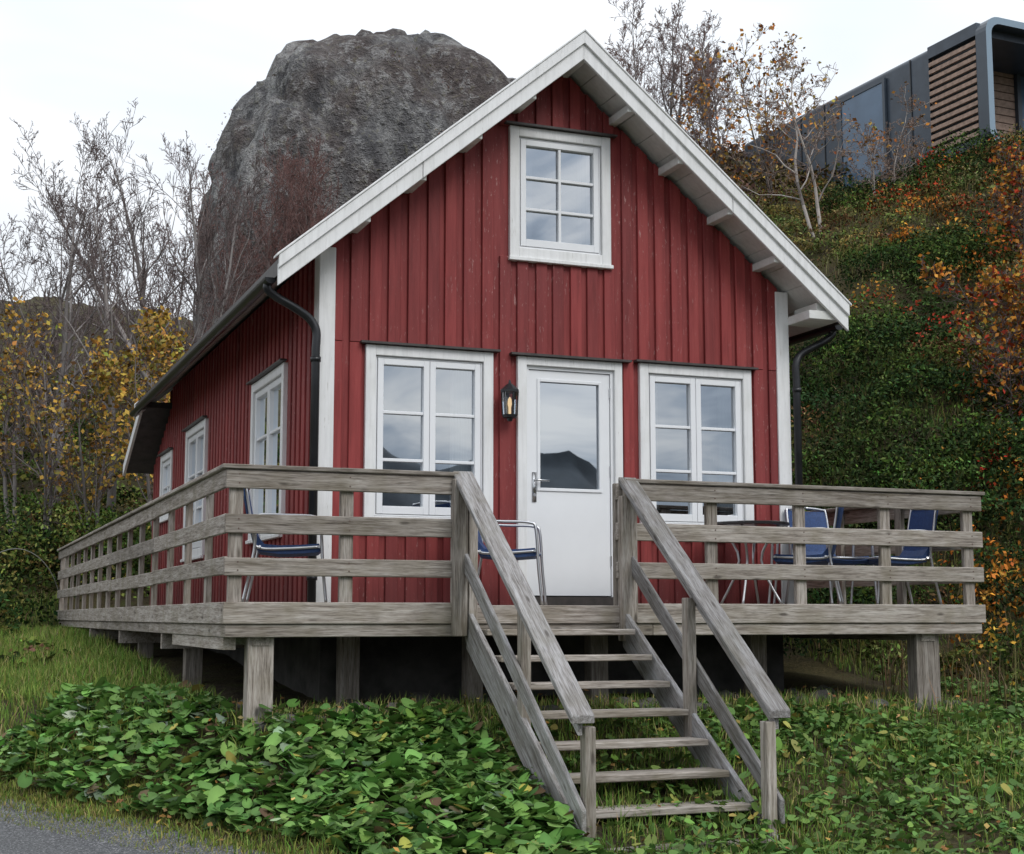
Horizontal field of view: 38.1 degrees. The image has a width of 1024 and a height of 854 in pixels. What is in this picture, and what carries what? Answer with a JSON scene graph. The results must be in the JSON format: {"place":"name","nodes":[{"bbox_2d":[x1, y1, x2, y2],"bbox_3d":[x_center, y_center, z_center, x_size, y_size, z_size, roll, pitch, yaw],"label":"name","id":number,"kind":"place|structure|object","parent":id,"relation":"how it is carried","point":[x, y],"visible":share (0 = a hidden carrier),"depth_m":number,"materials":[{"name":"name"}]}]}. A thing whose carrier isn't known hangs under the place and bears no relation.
{"place":"outdoors","nodes":[
{"label":"outdoors","id":0,"kind":"place"},
{"bbox_2d":[0,590,223,771],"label":"verge grass","id":1,"kind":"structure","parent":0,"point":[63,637],"depth_m":14.78,"materials":[{"name":"green plant"}]},
{"bbox_2d":[0,798,272,853],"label":"asphalt road","id":2,"kind":"structure","parent":0,"point":[20,839],"depth_m":9.69,"materials":[{"name":"grey asphalt"}]},
{"bbox_2d":[0,755,390,853],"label":"road edge grass","id":3,"kind":"structure","parent":0,"point":[33,799],"depth_m":9.97,"materials":[{"name":"green plant"}]},
{"bbox_2d":[0,151,1023,853],"bbox_3d":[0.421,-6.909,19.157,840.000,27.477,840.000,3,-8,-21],"label":"ground","id":4,"kind":"structure","parent":0,"point":[222,675],"depth_m":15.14,"materials":[{"name":"green plant"}]},
{"bbox_2d":[0,548,57,589],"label":"garden hoop","id":5,"kind":"object","parent":4,"relation":"on","point":[38,557],"visible":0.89,"depth_m":24.09,"materials":[{"name":"grey plastic"}]},
{"bbox_2d":[0,221,75,447],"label":"bare birch tree","id":6,"kind":"object","parent":4,"relation":"on","point":[17,355],"visible":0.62,"depth_m":27.82,"materials":[{"name":"grey plant"}]},
{"bbox_2d":[0,295,76,538],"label":"yellow birch tree","id":7,"kind":"object","parent":4,"relation":"on","point":[17,402],"visible":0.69,"depth_m":27.61,"materials":[{"name":"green plant"}]},
{"bbox_2d":[0,321,109,555],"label":"yellow birch tree","id":8,"kind":"object","parent":4,"relation":"on","point":[31,419],"visible":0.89,"depth_m":26.41,"materials":[{"name":"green plant"}]},
{"bbox_2d":[0,189,138,458],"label":"bare birch tree","id":9,"kind":"object","parent":4,"relation":"on","point":[36,260],"visible":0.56,"depth_m":34.03,"materials":[{"name":"grey plant"}]},
{"bbox_2d":[0,493,151,635],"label":"green thicket","id":10,"kind":"object","parent":4,"relation":"on","point":[13,560],"visible":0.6,"depth_m":25.50,"materials":[{"name":"green plant"}]},
{"bbox_2d":[0,365,153,667],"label":"slope undergrowth","id":11,"kind":"object","parent":4,"relation":"on","point":[121,499],"visible":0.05,"depth_m":28.92,"materials":[{"name":"plant"}]},
{"bbox_2d":[0,112,164,502],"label":"bare birch tree","id":12,"kind":"object","parent":4,"relation":"on","point":[67,346],"visible":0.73,"depth_m":31.29,"materials":[{"name":"grey plant"}]},
{"bbox_2d":[39,338,152,575],"bbox_3d":[-7.653,0.693,26.303,2.038,4.438,2.497,-4,-8,27],"label":"yellow birch tree","id":13,"kind":"object","parent":4,"relation":"on","point":[93,494],"visible":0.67,"depth_m":26.09,"materials":[{"name":"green plant"}]},
{"bbox_2d":[18,134,191,518],"bbox_3d":[-8.092,-1.813,29.540,2.118,8.213,3.284,-4,-9,31],"label":"bare birch tree","id":14,"kind":"object","parent":4,"relation":"on","point":[109,335],"visible":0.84,"depth_m":29.07,"materials":[{"name":"grey plant"}]},
{"bbox_2d":[82,301,193,533],"bbox_3d":[-5.803,0.537,26.482,3.043,5.455,5.132,0,-7,0],"label":"yellow birch tree","id":15,"kind":"object","parent":4,"relation":"on","point":[156,345],"visible":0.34,"depth_m":25.17,"materials":[{"name":"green plant"}]},
{"bbox_2d":[12,120,266,385],"bbox_3d":[-8.671,-2.870,34.151,5.779,8.893,3.362,3,-8,-21],"label":"bare birch tree","id":16,"kind":"object","parent":4,"relation":"on","point":[206,239],"visible":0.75,"depth_m":34.24,"materials":[{"name":"grey plant"}]},
{"bbox_2d":[97,297,187,481],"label":"yellow birch tree","id":17,"kind":"object","parent":4,"relation":"on","point":[165,367],"visible":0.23,"depth_m":27.34,"materials":[{"name":"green plant"}]},
{"bbox_2d":[69,99,222,397],"bbox_3d":[-9.193,-3.515,36.318,3.239,9.565,4.720,6,-9,-37],"label":"bare birch tree","id":18,"kind":"object","parent":4,"relation":"on","point":[145,270],"visible":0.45,"depth_m":36.21,"materials":[{"name":"grey plant"}]},
{"bbox_2d":[115,219,260,378],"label":"bare scrub tree","id":19,"kind":"object","parent":4,"relation":"on","point":[172,298],"visible":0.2,"depth_m":36.44,"materials":[{"name":"brown plant"}]},
{"bbox_2d":[128,151,274,362],"bbox_3d":[-6.757,-2.038,32.925,3.226,8.321,2.759,-2,-7,13],"label":"bare birch tree","id":20,"kind":"object","parent":4,"relation":"on","point":[222,311],"visible":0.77,"depth_m":32.90,"materials":[{"name":"grey plant"}]},
{"bbox_2d":[162,133,321,342],"bbox_3d":[-6.960,-4.244,40.156,4.402,8.626,4.051,-1,-7,6],"label":"bare scrub tree","id":21,"kind":"object","parent":4,"relation":"on","point":[273,204],"visible":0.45,"depth_m":39.89,"materials":[{"name":"plant"}]},
{"bbox_2d":[207,189,310,308],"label":"bare scrub tree","id":22,"kind":"object","parent":4,"relation":"on","point":[270,240],"visible":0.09,"depth_m":39.64,"materials":[{"name":"plant"}]},
{"bbox_2d":[214,132,327,309],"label":"bare scrub tree","id":23,"kind":"object","parent":4,"relation":"on","point":[260,220],"visible":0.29,"depth_m":39.61,"materials":[{"name":"plant"}]},
{"bbox_2d":[215,134,336,305],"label":"bare scrub tree","id":24,"kind":"object","parent":4,"relation":"on","point":[265,263],"visible":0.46,"depth_m":37.77,"materials":[{"name":"grey plant"}]},
{"bbox_2d":[244,133,333,282],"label":"bare scrub tree","id":25,"kind":"object","parent":4,"relation":"on","point":[313,163],"visible":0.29,"depth_m":39.48,"materials":[{"name":"grey plant"}]},
{"bbox_2d":[0,676,613,853],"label":"coltsfoot plants","id":26,"kind":"object","parent":4,"relation":"on","point":[403,769],"visible":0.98,"depth_m":9.97,"materials":[{"name":"green plant"}]},
{"bbox_2d":[272,158,350,235],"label":"bare scrub tree","id":27,"kind":"object","parent":4,"relation":"on","point":[320,199],"visible":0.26,"depth_m":38.94,"materials":[{"name":"grey plant"}]},
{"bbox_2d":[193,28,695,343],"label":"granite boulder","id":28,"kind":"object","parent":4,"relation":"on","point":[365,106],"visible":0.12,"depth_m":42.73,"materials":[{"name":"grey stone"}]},
{"bbox_2d":[186,45,450,330],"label":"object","id":29,"kind":"object","parent":28,"relation":"on","point":[274,75],"depth_m":44.14,"materials":[{"name":"grey stone"}]},
{"bbox_2d":[123,29,851,702],"bbox_3d":[-1.284,0.213,17.604,5.510,6.262,10.600,3,-8,-21],"label":"red wooden cabin","id":30,"kind":"object","parent":4,"relation":"on","point":[595,257],"visible":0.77,"depth_m":13.27,"materials":[{"name":"paint"}]},
{"bbox_2d":[157,447,172,523],"bbox_3d":[-4.656,0.806,20.051,0.155,0.953,1.100,3,-8,-21],"label":"window","id":31,"kind":"structure","parent":30,"relation":"in","point":[166,462],"depth_m":20.14,"materials":[{"name":"white paint"}]},
{"bbox_2d":[180,415,208,561],"bbox_3d":[-3.799,0.776,17.848,0.155,1.653,1.520,3,-8,-21],"label":"window","id":32,"kind":"structure","parent":30,"relation":"in","point":[196,443],"depth_m":17.82,"materials":[{"name":"white paint"}]},
{"bbox_2d":[245,358,287,543],"bbox_3d":[-2.312,0.273,14.083,0.155,1.613,1.560,3,-8,-21],"label":"window side","id":33,"kind":"structure","parent":30,"relation":"in","point":[269,389],"depth_m":14.06,"materials":[{"name":"white paint"}]},
{"bbox_2d":[360,340,500,518],"bbox_3d":[-0.720,0.102,12.669,1.250,1.593,0.232,3,-8,-21],"label":"window left","id":34,"kind":"structure","parent":30,"relation":"in","point":[471,370],"depth_m":12.69,"materials":[{"name":"white paint"}]},
{"bbox_2d":[501,380,518,420],"bbox_3d":[-0.019,-0.226,12.835,0.158,0.360,0.199,0,-7,1],"label":"wall lantern","id":35,"kind":"object","parent":30,"relation":"attached to","point":[507,402],"depth_m":12.80,"materials":[{"name":"black metal"}]},
{"bbox_2d":[509,352,631,604],"bbox_3d":[0.508,0.471,13.068,1.160,2.197,0.170,3,-8,-21],"label":"entrance door","id":36,"kind":"structure","parent":30,"relation":"in","point":[569,420],"depth_m":13.08,"materials":[{"name":"white paint"}]},
{"bbox_2d":[633,359,758,524],"bbox_3d":[1.668,0.221,13.597,1.260,1.593,0.232,3,-8,-21],"label":"window right","id":37,"kind":"structure","parent":30,"relation":"in","point":[734,389],"depth_m":13.62,"materials":[{"name":"white paint"}]},
{"bbox_2d":[57,463,985,723],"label":"wooden deck","id":38,"kind":"structure","parent":4,"relation":"on","point":[233,622],"depth_m":12.19,"materials":[{"name":"grey wood"}]},
{"bbox_2d":[241,488,326,601],"bbox_3d":[-1.747,0.900,11.405,0.669,0.928,0.566,1,-7,-7],"label":"garden chair","id":39,"kind":"object","parent":38,"relation":"on","point":[260,547],"visible":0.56,"depth_m":11.17,"materials":[{"name":"blue fabric"}]},
{"bbox_2d":[478,520,546,604],"bbox_3d":[-0.060,0.994,12.139,0.669,0.928,0.565,-1,-7,4],"label":"garden chair","id":40,"kind":"object","parent":38,"relation":"on","point":[520,554],"visible":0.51,"depth_m":11.90,"materials":[{"name":"silver metal"}]},
{"bbox_2d":[717,520,789,603],"bbox_3d":[2.094,1.209,13.039,0.696,0.736,0.696,3,-8,-21],"label":"round bistro table","id":41,"kind":"object","parent":38,"relation":"on","point":[769,523],"visible":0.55,"depth_m":12.93,"materials":[{"name":"silver metal"}]},
{"bbox_2d":[767,507,843,603],"bbox_3d":[2.623,1.130,13.201,0.669,0.928,0.565,-2,-8,14],"label":"garden chair","id":42,"kind":"object","parent":38,"relation":"on","point":[826,556],"visible":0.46,"depth_m":12.98,"materials":[{"name":"blue fabric"}]},
{"bbox_2d":[784,507,876,603],"bbox_3d":[2.893,1.174,13.545,0.565,0.928,0.669,4,-8,-30],"label":"garden chair","id":43,"kind":"object","parent":38,"relation":"on","point":[817,519],"visible":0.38,"depth_m":13.72,"materials":[{"name":"blue fabric"}]},
{"bbox_2d":[850,509,942,604],"bbox_3d":[3.483,1.166,13.481,0.669,0.928,0.566,2,-7,-12],"label":"garden chair","id":44,"kind":"object","parent":38,"relation":"on","point":[926,520],"visible":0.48,"depth_m":13.43,"materials":[{"name":"blue fabric"}]},
{"bbox_2d":[55,684,1023,853],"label":"fallen leaves","id":45,"kind":"object","parent":4,"relation":"on","point":[986,825],"visible":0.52,"depth_m":10.32,"materials":[{"name":"plant"}]},
{"bbox_2d":[237,684,960,732],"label":"field stones","id":46,"kind":"object","parent":4,"relation":"on","point":[418,695],"visible":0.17,"depth_m":12.08,"materials":[{"name":"grey stone"}]},
{"bbox_2d":[209,683,997,758],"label":"under deck grass","id":47,"kind":"structure","parent":4,"relation":"on","point":[467,707],"depth_m":11.94,"materials":[{"name":"green plant"}]},
{"bbox_2d":[451,471,789,850],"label":"wooden stairs","id":48,"kind":"structure","parent":4,"relation":"on","point":[472,514],"depth_m":10.38,"materials":[{"name":"grey wood"}]},
{"bbox_2d":[605,0,670,106],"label":"bare birch tree","id":49,"kind":"object","parent":4,"relation":"on","point":[629,68],"visible":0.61,"depth_m":38.69,"materials":[{"name":"grey plant"}]},
{"bbox_2d":[643,0,721,123],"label":"bare birch tree","id":50,"kind":"object","parent":4,"relation":"on","point":[675,76],"visible":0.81,"depth_m":39.13,"materials":[{"name":"grey plant"}]},
{"bbox_2d":[669,51,746,171],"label":"orange rowan tree","id":51,"kind":"object","parent":4,"relation":"on","point":[702,117],"visible":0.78,"depth_m":32.05,"materials":[{"name":"brown plant"}]},
{"bbox_2d":[395,664,1023,853],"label":"weeds","id":52,"kind":"object","parent":4,"relation":"on","point":[920,808],"visible":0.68,"depth_m":10.47,"materials":[{"name":"green plant"}]},
{"bbox_2d":[680,16,744,156],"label":"bare birch tree","id":53,"kind":"object","parent":4,"relation":"on","point":[707,58],"visible":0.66,"depth_m":37.32,"materials":[{"name":"grey plant"}]},
{"bbox_2d":[676,25,755,154],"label":"bare birch tree","id":54,"kind":"object","parent":4,"relation":"on","point":[721,106],"visible":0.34,"depth_m":40.53,"materials":[{"name":"grey plant"}]},
{"bbox_2d":[693,23,825,204],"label":"orange rowan tree","id":55,"kind":"object","parent":4,"relation":"on","point":[767,162],"visible":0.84,"depth_m":30.09,"materials":[{"name":"brown plant"}]},
{"bbox_2d":[694,136,852,209],"bbox_3d":[7.500,-6.629,41.701,12.632,8.126,20.829,0,-7,0],"label":"brown hill scrub","id":56,"kind":"object","parent":4,"relation":"on","point":[746,179],"visible":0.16,"depth_m":33.89,"materials":[{"name":"brown plant"}]},
{"bbox_2d":[719,31,857,236],"bbox_3d":[4.872,-4.892,24.866,2.036,3.776,2.600,6,-9,-39],"label":"mountain birch tree","id":57,"kind":"object","parent":4,"relation":"on","point":[787,66],"visible":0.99,"depth_m":25.12,"materials":[{"name":"grey plant"}]},
{"bbox_2d":[745,51,1013,195],"bbox_3d":[9.911,-6.085,35.006,5.900,2.520,6.850,3,-8,-24],"label":"pod body","id":58,"kind":"object","parent":4,"relation":"on","point":[897,77],"visible":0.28,"depth_m":31.77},
{"bbox_2d":[778,60,913,178],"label":"pod panel joints","id":59,"kind":"object","parent":58,"relation":"attached to","point":[824,121],"visible":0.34,"depth_m":33.88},
{"bbox_2d":[838,74,1022,190],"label":"pod frame","id":60,"kind":"object","parent":58,"relation":"attached to","point":[1018,100],"visible":0.64,"depth_m":31.94,"materials":[{"name":"black metal"}]},
{"bbox_2d":[841,76,1023,185],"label":"pod windows","id":61,"kind":"structure","parent":58,"relation":"in","point":[865,107],"depth_m":32.62,"materials":[{"name":"blue glass"}]},
{"bbox_2d":[928,40,1015,153],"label":"pod louvres","id":62,"kind":"object","parent":58,"relation":"attached to","point":[1003,84],"visible":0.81,"depth_m":30.26,"materials":[{"name":"brown wood"}]},
{"bbox_2d":[927,23,1023,161],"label":"pod terrace slabs","id":63,"kind":"structure","parent":58,"relation":"attached to","point":[1007,53],"depth_m":30.29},
{"bbox_2d":[986,17,1023,142],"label":"pod rim edge","id":64,"kind":"object","parent":58,"relation":"attached to","point":[992,22],"visible":0.73,"depth_m":29.19,"materials":[{"name":"grey metal"}]},
{"bbox_2d":[829,81,936,205],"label":"mountain birch tree","id":65,"kind":"object","parent":4,"relation":"on","point":[874,150],"visible":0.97,"depth_m":26.15,"materials":[{"name":"brown plant"}]},
{"bbox_2d":[744,119,1023,687],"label":"hillside heath","id":66,"kind":"object","parent":4,"relation":"on","point":[934,246],"visible":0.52,"depth_m":19.46,"materials":[{"name":"green plant"}]},
{"bbox_2d":[838,601,1023,717],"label":"dry stalks","id":67,"kind":"object","parent":4,"relation":"on","point":[889,683],"visible":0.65,"depth_m":13.71,"materials":[{"name":"brown plant"}]},
{"bbox_2d":[849,136,1023,686],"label":"rust coloured shrubs","id":68,"kind":"object","parent":4,"relation":"on","point":[995,576],"visible":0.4,"depth_m":17.16,"materials":[{"name":"orange plant"}]},
{"bbox_2d":[916,235,1023,430],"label":"orange rowan tree","id":69,"kind":"object","parent":4,"relation":"on","point":[1005,305],"visible":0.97,"depth_m":18.31,"materials":[{"name":"orange plant"}]},
{"bbox_2d":[979,134,1023,265],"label":"orange rowan tree","id":70,"kind":"object","parent":4,"relation":"on","point":[1015,176],"visible":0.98,"depth_m":21.63,"materials":[{"name":"orange plant"}]},
{"bbox_2d":[0,0,1023,320],"label":"sky","id":71,"kind":"structure","parent":0,"point":[185,64],"materials":[{"name":"white"}]},
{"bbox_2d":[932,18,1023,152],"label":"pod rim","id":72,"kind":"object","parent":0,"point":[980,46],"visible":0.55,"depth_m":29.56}
]}

